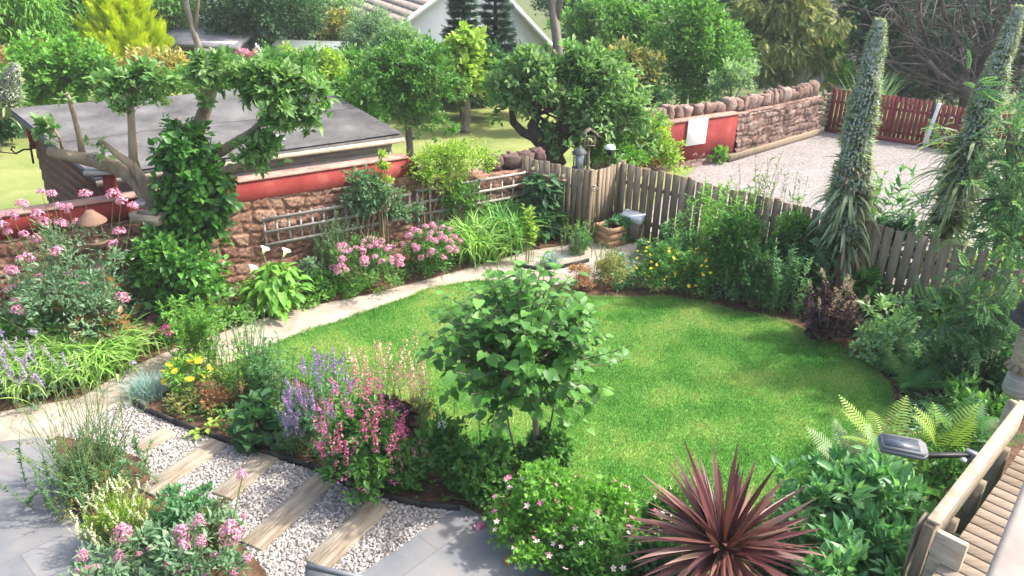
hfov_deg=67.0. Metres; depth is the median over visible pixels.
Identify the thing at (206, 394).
bronze grass plant
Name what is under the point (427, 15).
bungalow
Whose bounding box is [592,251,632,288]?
sedum mound
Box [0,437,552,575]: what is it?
patio
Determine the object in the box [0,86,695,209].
neighbour lawn
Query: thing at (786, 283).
aster
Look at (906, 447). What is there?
solar floodlight
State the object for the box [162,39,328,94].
shrub
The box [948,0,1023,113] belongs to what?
dark cypress
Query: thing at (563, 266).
lawn edging
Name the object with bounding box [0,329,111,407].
daylily
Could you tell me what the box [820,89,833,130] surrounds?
slatted screen
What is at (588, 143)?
bird house
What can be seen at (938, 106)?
white post
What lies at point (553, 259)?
blue fescue
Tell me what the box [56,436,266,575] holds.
soil
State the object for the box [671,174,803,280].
loosestrife
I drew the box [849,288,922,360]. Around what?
variegated shrub
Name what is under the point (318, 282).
dark ground plant
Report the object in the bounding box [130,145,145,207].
hanging cup
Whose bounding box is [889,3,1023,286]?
giant echium
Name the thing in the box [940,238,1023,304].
undergrowth
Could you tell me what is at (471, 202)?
wall ivy
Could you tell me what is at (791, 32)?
golden cypress
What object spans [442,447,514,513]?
rose bush
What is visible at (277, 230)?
trellis
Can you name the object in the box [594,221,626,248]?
planter box
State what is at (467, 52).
maple tree
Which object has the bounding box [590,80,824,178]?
boundary wall
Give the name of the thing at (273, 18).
holm oak
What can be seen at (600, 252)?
fennel
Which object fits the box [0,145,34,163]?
line hook
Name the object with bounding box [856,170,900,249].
fuchsia shoots
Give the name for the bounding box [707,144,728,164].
weed patch
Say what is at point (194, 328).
willow herb
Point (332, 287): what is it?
ground cover
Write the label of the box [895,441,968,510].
undergrowth
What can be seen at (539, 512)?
hardy geranium
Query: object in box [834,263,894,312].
hosta
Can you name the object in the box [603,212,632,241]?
trailing plant
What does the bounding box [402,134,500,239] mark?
climbing honeysuckle
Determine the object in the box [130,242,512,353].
ground cover
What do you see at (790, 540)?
ground cover
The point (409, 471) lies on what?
penstemon
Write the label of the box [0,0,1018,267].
ground
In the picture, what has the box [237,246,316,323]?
calla lily
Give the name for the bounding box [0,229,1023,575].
soil
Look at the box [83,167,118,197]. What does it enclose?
roofed post
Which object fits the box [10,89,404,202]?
garden shed
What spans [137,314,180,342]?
dianthus
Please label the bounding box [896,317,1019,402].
undergrowth
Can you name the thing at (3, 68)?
shrub
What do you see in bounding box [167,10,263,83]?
shed
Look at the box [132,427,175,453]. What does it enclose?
timber sleeper
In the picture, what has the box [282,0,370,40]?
birch tree
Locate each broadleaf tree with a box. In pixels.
[8,0,96,43]
[146,0,214,33]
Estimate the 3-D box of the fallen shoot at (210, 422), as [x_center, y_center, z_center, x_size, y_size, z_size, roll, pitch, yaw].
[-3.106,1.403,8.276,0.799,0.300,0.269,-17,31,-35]
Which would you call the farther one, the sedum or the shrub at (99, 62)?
the shrub at (99, 62)
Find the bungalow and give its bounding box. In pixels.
[321,0,562,96]
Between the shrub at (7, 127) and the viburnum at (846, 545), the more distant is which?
the shrub at (7, 127)
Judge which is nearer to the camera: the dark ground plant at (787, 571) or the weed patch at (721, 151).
the dark ground plant at (787, 571)
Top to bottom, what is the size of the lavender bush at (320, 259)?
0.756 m
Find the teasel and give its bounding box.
[745,145,795,245]
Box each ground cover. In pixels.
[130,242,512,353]
[174,384,525,551]
[181,277,385,340]
[594,249,997,481]
[602,494,916,575]
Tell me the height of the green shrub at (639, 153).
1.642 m
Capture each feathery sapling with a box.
[881,48,1023,379]
[889,245,1023,391]
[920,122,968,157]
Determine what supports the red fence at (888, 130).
on the car park
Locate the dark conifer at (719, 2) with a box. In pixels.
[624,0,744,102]
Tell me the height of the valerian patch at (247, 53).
1.742 m
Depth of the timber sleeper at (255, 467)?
7.60 m
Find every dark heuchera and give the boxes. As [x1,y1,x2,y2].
[374,391,424,438]
[798,267,869,343]
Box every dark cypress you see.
[824,0,930,104]
[856,0,1023,118]
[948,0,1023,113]
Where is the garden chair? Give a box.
[304,563,364,575]
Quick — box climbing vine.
[373,148,394,257]
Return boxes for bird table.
[76,209,111,310]
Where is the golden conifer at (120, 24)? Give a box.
[69,0,174,66]
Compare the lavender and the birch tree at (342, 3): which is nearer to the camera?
the lavender
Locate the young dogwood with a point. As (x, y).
(530, 235)
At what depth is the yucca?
21.08 m
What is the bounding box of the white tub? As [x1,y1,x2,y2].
[621,209,644,224]
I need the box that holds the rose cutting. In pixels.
[568,221,592,252]
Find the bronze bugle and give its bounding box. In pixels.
[787,273,820,308]
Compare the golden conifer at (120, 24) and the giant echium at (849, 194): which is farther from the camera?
the golden conifer at (120, 24)
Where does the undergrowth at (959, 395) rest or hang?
on the soil at (436, 493)
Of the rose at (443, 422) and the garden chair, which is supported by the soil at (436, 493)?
the rose at (443, 422)
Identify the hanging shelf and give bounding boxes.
[528,167,567,181]
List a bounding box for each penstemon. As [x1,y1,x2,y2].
[310,367,409,506]
[380,427,431,493]
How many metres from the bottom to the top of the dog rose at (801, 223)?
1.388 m
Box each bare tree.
[183,0,206,87]
[547,0,563,58]
[836,0,1023,126]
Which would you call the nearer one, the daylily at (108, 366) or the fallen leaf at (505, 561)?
the fallen leaf at (505, 561)
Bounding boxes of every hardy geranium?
[482,456,600,571]
[544,510,647,575]
[576,472,642,533]
[646,483,694,524]
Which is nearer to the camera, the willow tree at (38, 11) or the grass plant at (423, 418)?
the grass plant at (423, 418)
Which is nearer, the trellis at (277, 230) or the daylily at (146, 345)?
the daylily at (146, 345)
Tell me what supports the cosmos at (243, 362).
on the soil at (436, 493)
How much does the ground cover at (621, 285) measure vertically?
0.282 m
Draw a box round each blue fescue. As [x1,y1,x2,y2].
[103,365,176,404]
[539,247,567,267]
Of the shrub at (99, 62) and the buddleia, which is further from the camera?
the shrub at (99, 62)
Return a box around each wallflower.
[559,216,593,245]
[560,220,594,257]
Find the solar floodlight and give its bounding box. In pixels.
[878,433,977,463]
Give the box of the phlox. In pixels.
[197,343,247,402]
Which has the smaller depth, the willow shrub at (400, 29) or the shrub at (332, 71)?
the shrub at (332, 71)
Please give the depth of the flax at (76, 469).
7.17 m
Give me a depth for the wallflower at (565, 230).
13.46 m
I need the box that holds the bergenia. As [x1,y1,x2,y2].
[225,387,287,454]
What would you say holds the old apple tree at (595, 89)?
on the neighbour lawn at (20, 175)
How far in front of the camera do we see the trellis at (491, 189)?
13.41 m
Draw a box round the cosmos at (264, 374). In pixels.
[246,327,298,408]
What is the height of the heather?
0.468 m
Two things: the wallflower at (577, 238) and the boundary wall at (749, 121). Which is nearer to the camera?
the wallflower at (577, 238)
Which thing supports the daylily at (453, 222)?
on the soil at (436, 493)
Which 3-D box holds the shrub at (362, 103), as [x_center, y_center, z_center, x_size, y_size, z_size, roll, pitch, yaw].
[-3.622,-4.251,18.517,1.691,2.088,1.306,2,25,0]
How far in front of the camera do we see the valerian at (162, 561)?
6.21 m
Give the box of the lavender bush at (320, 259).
[309,231,341,281]
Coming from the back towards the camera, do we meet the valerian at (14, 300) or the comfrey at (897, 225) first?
the comfrey at (897, 225)
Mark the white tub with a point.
(636, 217)
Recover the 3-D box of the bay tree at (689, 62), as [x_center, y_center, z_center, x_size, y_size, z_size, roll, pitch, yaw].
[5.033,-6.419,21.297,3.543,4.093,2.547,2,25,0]
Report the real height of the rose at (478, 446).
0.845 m
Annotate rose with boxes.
[437,420,446,436]
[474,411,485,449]
[703,204,769,296]
[752,206,821,279]
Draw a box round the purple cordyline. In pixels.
[613,436,836,575]
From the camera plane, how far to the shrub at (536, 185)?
13.32 m
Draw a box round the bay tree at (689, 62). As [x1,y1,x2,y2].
[634,0,760,104]
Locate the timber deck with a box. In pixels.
[901,400,1023,575]
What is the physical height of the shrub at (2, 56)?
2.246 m
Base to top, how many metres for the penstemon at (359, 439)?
1.340 m
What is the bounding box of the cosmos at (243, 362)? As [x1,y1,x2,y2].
[202,332,274,408]
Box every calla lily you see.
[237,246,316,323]
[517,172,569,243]
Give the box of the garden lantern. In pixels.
[572,145,586,170]
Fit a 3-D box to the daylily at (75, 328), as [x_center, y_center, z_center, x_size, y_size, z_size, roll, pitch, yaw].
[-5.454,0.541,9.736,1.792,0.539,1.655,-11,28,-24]
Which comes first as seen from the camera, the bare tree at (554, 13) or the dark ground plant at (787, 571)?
the dark ground plant at (787, 571)
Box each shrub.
[0,38,44,64]
[0,58,29,151]
[0,113,24,143]
[72,53,237,96]
[112,42,189,97]
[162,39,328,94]
[277,40,362,81]
[316,5,360,48]
[322,29,459,115]
[326,65,391,122]
[335,2,392,58]
[349,86,525,109]
[364,10,425,54]
[427,68,510,119]
[482,38,680,108]
[591,128,649,175]
[609,35,669,89]
[705,55,761,101]
[806,29,856,116]
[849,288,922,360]
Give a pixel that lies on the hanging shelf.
(533, 171)
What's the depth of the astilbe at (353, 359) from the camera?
8.10 m
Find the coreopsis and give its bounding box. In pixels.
[159,352,214,396]
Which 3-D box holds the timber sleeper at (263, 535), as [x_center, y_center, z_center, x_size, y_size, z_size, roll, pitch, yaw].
[-2.072,2.110,7.203,0.250,0.100,0.999,12,27,22]
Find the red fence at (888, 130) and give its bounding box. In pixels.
[826,88,932,145]
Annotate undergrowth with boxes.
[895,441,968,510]
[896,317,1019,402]
[902,274,965,333]
[916,416,990,476]
[923,370,1016,430]
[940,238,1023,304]
[949,329,1023,420]
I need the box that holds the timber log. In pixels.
[725,128,821,161]
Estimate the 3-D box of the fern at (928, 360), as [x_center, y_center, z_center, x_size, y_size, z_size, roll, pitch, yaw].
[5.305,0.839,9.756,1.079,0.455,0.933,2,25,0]
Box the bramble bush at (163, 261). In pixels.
[120,221,234,330]
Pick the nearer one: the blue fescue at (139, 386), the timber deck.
the timber deck
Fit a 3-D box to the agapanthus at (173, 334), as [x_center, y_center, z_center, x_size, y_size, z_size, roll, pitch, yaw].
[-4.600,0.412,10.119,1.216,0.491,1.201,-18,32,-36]
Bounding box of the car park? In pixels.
[650,127,1021,337]
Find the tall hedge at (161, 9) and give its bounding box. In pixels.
[9,0,215,34]
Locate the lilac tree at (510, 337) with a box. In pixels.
[415,250,643,471]
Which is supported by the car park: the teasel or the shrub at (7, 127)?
the teasel
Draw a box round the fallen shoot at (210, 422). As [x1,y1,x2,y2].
[183,409,232,439]
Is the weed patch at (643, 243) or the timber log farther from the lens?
the timber log
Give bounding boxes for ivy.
[145,113,244,250]
[437,177,491,227]
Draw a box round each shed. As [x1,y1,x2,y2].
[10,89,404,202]
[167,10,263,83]
[272,40,347,58]
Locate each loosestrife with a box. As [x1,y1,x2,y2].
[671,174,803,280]
[738,158,807,279]
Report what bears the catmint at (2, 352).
on the soil at (436, 493)
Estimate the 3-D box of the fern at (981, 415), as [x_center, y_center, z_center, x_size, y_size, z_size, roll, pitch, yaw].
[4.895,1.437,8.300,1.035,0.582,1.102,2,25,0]
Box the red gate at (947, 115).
[928,105,1015,157]
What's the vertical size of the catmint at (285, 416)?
0.751 m
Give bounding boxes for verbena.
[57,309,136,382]
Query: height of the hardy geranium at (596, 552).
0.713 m
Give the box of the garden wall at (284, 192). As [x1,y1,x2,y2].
[0,146,545,328]
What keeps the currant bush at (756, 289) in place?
on the soil at (436, 493)
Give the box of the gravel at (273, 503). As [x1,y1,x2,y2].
[56,405,439,575]
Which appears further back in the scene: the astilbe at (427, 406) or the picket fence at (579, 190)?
the picket fence at (579, 190)
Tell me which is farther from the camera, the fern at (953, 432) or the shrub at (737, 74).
the shrub at (737, 74)
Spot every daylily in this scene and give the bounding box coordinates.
[0,313,128,379]
[0,318,91,395]
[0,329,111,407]
[18,296,157,355]
[22,308,164,393]
[124,314,181,367]
[429,202,499,240]
[432,209,542,268]
[455,197,570,263]
[461,191,537,229]
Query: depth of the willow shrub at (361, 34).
22.73 m
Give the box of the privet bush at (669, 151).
[630,113,689,174]
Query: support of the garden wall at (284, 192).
on the ground at (538, 20)
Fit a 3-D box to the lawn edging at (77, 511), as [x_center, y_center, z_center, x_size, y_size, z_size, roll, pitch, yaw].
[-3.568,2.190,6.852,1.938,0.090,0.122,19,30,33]
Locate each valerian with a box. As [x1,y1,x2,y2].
[0,188,158,354]
[0,271,74,342]
[59,541,143,575]
[111,468,254,575]
[324,231,404,297]
[397,219,462,278]
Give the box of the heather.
[565,263,596,289]
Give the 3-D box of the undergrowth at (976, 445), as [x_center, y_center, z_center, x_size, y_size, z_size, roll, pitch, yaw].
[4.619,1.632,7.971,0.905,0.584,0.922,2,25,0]
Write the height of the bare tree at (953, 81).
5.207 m
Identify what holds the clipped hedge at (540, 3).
on the ground at (538, 20)
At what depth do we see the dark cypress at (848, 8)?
23.86 m
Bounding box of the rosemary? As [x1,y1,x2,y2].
[318,208,364,277]
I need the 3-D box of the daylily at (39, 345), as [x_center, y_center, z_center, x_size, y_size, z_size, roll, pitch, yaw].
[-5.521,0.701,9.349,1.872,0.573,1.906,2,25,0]
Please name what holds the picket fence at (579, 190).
on the soil at (436, 493)
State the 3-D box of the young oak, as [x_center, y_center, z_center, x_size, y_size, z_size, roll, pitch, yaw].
[-2.087,-3.498,15.575,2.658,3.077,1.513,2,25,0]
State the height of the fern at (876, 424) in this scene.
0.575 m
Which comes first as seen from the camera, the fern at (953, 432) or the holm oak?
the fern at (953, 432)
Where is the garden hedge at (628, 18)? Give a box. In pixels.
[543,0,683,60]
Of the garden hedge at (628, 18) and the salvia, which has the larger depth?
the garden hedge at (628, 18)
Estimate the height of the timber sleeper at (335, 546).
0.100 m
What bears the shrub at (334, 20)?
on the ground at (538, 20)
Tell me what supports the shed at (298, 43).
on the ground at (538, 20)
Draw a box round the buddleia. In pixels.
[870,163,916,222]
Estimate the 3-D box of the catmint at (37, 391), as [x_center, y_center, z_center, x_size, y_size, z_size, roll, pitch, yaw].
[-5.264,0.956,8.711,0.600,0.676,0.667,14,28,25]
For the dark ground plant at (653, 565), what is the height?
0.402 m
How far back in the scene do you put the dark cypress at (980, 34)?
24.93 m
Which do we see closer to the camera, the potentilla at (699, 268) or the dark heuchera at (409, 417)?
the dark heuchera at (409, 417)
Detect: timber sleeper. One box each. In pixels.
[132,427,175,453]
[140,438,226,496]
[212,452,277,500]
[241,476,331,551]
[305,500,388,567]
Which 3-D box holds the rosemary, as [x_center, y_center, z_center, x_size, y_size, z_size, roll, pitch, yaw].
[-2.665,-0.665,11.894,0.809,1.028,0.643,2,25,0]
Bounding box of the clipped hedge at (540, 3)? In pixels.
[530,0,657,27]
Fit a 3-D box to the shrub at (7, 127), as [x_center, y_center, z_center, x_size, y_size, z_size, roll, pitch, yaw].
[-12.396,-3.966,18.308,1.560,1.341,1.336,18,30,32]
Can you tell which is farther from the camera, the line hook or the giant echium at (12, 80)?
the giant echium at (12, 80)
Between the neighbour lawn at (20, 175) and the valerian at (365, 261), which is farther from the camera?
the neighbour lawn at (20, 175)
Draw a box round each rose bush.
[412,411,478,493]
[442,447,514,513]
[475,430,519,493]
[511,421,575,481]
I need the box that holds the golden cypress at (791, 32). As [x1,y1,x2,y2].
[709,0,856,92]
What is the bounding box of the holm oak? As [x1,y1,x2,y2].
[189,0,330,50]
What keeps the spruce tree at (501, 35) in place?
on the neighbour lawn at (20, 175)
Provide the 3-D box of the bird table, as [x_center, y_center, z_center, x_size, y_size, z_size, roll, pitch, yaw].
[-5.032,-0.087,9.558,0.340,1.841,0.340,2,25,0]
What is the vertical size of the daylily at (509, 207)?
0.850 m
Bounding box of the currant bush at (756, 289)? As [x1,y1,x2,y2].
[725,245,780,307]
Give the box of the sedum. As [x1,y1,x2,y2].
[148,480,219,557]
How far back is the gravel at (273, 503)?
7.24 m
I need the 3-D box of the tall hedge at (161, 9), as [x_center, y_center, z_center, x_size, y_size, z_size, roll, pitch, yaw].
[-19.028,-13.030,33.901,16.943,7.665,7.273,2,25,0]
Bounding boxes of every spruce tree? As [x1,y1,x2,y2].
[439,0,487,105]
[476,0,518,70]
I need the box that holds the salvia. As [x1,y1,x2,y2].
[279,345,358,454]
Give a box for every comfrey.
[770,228,844,302]
[875,214,927,287]
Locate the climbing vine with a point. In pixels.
(381, 165)
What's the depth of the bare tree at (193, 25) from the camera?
21.44 m
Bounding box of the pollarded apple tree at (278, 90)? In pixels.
[29,43,340,288]
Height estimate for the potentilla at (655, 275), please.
0.782 m
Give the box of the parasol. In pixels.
[254,43,260,53]
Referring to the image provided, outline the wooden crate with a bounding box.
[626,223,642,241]
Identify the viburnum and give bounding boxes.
[759,434,959,575]
[781,501,924,575]
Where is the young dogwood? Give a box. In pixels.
[519,203,539,263]
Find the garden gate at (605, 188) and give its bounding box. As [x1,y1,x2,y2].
[590,162,620,237]
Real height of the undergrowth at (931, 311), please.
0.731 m
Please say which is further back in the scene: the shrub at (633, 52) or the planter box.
the shrub at (633, 52)
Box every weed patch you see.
[633,237,660,258]
[651,212,698,268]
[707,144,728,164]
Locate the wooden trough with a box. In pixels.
[129,209,164,226]
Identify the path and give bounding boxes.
[0,242,653,440]
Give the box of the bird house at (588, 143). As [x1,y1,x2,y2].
[580,126,599,169]
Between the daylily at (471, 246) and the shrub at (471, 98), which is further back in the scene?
the shrub at (471, 98)
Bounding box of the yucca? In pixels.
[837,69,913,116]
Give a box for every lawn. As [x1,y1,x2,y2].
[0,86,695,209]
[270,281,889,520]
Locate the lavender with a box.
[68,472,163,564]
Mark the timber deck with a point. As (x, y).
(978, 525)
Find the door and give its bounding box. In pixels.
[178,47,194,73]
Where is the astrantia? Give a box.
[865,345,917,375]
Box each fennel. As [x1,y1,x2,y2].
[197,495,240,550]
[594,241,634,277]
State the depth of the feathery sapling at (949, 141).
10.97 m
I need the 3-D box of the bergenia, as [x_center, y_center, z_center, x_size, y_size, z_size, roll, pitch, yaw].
[-2.660,1.391,8.037,0.610,0.689,0.614,5,25,8]
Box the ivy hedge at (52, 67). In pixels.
[0,27,117,106]
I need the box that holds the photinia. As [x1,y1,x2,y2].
[39,264,143,349]
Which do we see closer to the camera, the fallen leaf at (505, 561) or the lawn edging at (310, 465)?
the fallen leaf at (505, 561)
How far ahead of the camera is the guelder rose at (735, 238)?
11.33 m
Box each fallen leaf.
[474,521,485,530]
[503,555,514,565]
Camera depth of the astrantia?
9.75 m
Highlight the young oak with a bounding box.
[341,35,471,161]
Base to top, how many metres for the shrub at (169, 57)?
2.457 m
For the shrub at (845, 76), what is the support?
on the ground at (538, 20)
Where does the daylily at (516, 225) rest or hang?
on the soil at (436, 493)
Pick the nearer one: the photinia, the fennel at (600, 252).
the photinia
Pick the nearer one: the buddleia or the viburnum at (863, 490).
the viburnum at (863, 490)
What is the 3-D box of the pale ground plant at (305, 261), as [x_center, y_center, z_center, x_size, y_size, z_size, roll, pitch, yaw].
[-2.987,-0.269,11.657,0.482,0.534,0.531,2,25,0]
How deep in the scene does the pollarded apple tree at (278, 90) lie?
9.61 m
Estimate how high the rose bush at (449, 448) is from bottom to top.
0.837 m
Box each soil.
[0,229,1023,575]
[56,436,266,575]
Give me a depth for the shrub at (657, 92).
20.06 m
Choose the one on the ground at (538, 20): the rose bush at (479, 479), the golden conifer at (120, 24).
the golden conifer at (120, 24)
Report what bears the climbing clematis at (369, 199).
on the soil at (436, 493)
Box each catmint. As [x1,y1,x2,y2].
[0,336,43,395]
[5,345,79,411]
[275,387,318,447]
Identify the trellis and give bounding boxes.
[262,192,411,246]
[416,171,526,227]
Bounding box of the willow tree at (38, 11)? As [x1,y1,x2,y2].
[0,0,75,66]
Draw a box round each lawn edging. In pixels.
[63,486,169,575]
[132,399,459,510]
[516,258,588,269]
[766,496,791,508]
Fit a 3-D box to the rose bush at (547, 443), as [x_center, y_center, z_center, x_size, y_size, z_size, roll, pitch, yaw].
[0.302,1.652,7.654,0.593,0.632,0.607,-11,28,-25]
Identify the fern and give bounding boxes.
[806,418,888,466]
[839,395,932,460]
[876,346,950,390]
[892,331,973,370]
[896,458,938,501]
[913,402,979,461]
[921,391,1023,447]
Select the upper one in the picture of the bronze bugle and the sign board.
the sign board
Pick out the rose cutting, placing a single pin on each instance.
(582, 233)
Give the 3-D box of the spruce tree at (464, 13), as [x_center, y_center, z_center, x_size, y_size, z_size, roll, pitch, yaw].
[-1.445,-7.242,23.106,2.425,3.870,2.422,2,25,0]
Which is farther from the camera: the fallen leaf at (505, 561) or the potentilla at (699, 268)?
the potentilla at (699, 268)
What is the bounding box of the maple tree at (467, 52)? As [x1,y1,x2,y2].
[430,19,493,133]
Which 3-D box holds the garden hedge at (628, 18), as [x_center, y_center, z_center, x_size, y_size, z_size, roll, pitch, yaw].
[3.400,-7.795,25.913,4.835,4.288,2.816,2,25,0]
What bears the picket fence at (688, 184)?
on the ground at (538, 20)
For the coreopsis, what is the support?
on the soil at (436, 493)
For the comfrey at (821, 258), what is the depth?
11.22 m
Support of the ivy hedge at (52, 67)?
on the neighbour lawn at (20, 175)
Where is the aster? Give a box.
[755,241,814,316]
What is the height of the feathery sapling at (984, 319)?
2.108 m
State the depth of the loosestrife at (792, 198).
11.97 m
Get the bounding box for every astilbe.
[344,340,402,417]
[374,330,434,428]
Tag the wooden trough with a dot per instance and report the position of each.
(139, 216)
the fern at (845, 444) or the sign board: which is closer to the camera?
the fern at (845, 444)
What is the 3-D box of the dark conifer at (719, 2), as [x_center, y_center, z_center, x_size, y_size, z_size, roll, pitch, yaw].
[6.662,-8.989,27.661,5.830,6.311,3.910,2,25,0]
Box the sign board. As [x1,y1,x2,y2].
[685,118,707,145]
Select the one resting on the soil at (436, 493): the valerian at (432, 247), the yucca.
the valerian at (432, 247)
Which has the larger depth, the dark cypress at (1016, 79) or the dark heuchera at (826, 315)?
the dark cypress at (1016, 79)
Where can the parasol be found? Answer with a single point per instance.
(256, 45)
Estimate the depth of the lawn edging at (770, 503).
7.39 m
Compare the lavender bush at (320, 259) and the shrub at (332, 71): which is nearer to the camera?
the lavender bush at (320, 259)
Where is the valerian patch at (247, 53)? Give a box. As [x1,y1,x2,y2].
[235,47,257,59]
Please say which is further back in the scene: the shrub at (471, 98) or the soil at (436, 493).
the shrub at (471, 98)
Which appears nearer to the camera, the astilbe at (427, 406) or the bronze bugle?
the astilbe at (427, 406)
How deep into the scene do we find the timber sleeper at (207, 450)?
7.73 m
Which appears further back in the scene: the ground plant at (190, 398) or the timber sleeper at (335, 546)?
the ground plant at (190, 398)
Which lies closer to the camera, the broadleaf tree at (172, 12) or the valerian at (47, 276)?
the valerian at (47, 276)
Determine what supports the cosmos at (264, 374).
on the soil at (436, 493)
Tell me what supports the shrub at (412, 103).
on the neighbour lawn at (20, 175)
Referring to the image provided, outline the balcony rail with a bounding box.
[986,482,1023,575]
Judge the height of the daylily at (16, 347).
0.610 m
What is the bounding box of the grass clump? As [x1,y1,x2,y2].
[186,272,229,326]
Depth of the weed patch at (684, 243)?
12.38 m
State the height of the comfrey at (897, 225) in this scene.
1.404 m
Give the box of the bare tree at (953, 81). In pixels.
[836,0,1023,126]
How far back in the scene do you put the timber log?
19.77 m
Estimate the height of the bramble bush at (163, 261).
1.594 m
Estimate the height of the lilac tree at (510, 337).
2.386 m
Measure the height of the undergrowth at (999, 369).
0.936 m
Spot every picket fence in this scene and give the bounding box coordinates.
[506,150,593,236]
[617,160,1023,350]
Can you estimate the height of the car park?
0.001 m
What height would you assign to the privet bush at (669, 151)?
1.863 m
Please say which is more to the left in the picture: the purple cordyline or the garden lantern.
the garden lantern
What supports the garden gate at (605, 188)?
attached to the picket fence at (579, 190)
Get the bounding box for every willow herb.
[147,294,226,371]
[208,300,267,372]
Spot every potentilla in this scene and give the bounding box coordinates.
[630,239,688,293]
[671,248,717,302]
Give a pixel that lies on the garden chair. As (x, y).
(311, 569)
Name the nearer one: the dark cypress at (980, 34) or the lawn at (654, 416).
the lawn at (654, 416)
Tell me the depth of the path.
10.60 m
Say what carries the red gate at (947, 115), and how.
on the car park
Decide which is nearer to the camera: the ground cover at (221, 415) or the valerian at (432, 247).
the ground cover at (221, 415)
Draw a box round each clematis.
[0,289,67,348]
[338,164,427,255]
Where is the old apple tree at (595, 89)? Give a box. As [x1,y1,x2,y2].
[476,34,668,174]
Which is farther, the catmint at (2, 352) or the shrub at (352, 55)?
the shrub at (352, 55)
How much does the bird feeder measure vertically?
1.563 m
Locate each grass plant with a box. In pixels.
[198,382,239,416]
[401,385,458,456]
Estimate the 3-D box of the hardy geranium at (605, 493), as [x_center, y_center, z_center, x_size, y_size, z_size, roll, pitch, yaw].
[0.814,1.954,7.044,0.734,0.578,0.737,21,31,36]
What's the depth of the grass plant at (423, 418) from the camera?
7.94 m
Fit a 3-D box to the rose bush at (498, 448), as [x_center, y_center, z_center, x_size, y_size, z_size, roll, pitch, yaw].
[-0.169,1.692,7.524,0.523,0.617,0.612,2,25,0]
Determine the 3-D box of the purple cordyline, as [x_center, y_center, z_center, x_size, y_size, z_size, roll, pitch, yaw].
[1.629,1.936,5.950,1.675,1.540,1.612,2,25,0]
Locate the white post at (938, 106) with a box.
[923,103,941,144]
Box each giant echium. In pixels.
[0,61,32,128]
[800,16,889,296]
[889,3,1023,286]
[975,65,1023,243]
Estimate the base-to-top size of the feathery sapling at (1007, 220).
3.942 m
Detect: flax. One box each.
[0,350,158,522]
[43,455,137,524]
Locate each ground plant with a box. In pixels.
[161,385,205,416]
[297,255,324,284]
[301,267,338,300]
[623,531,693,575]
[745,553,805,575]
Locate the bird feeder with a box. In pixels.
[605,144,614,166]
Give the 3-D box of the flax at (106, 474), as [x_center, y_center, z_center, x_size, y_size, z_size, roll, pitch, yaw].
[-3.959,1.861,7.212,0.845,0.423,0.741,23,32,38]

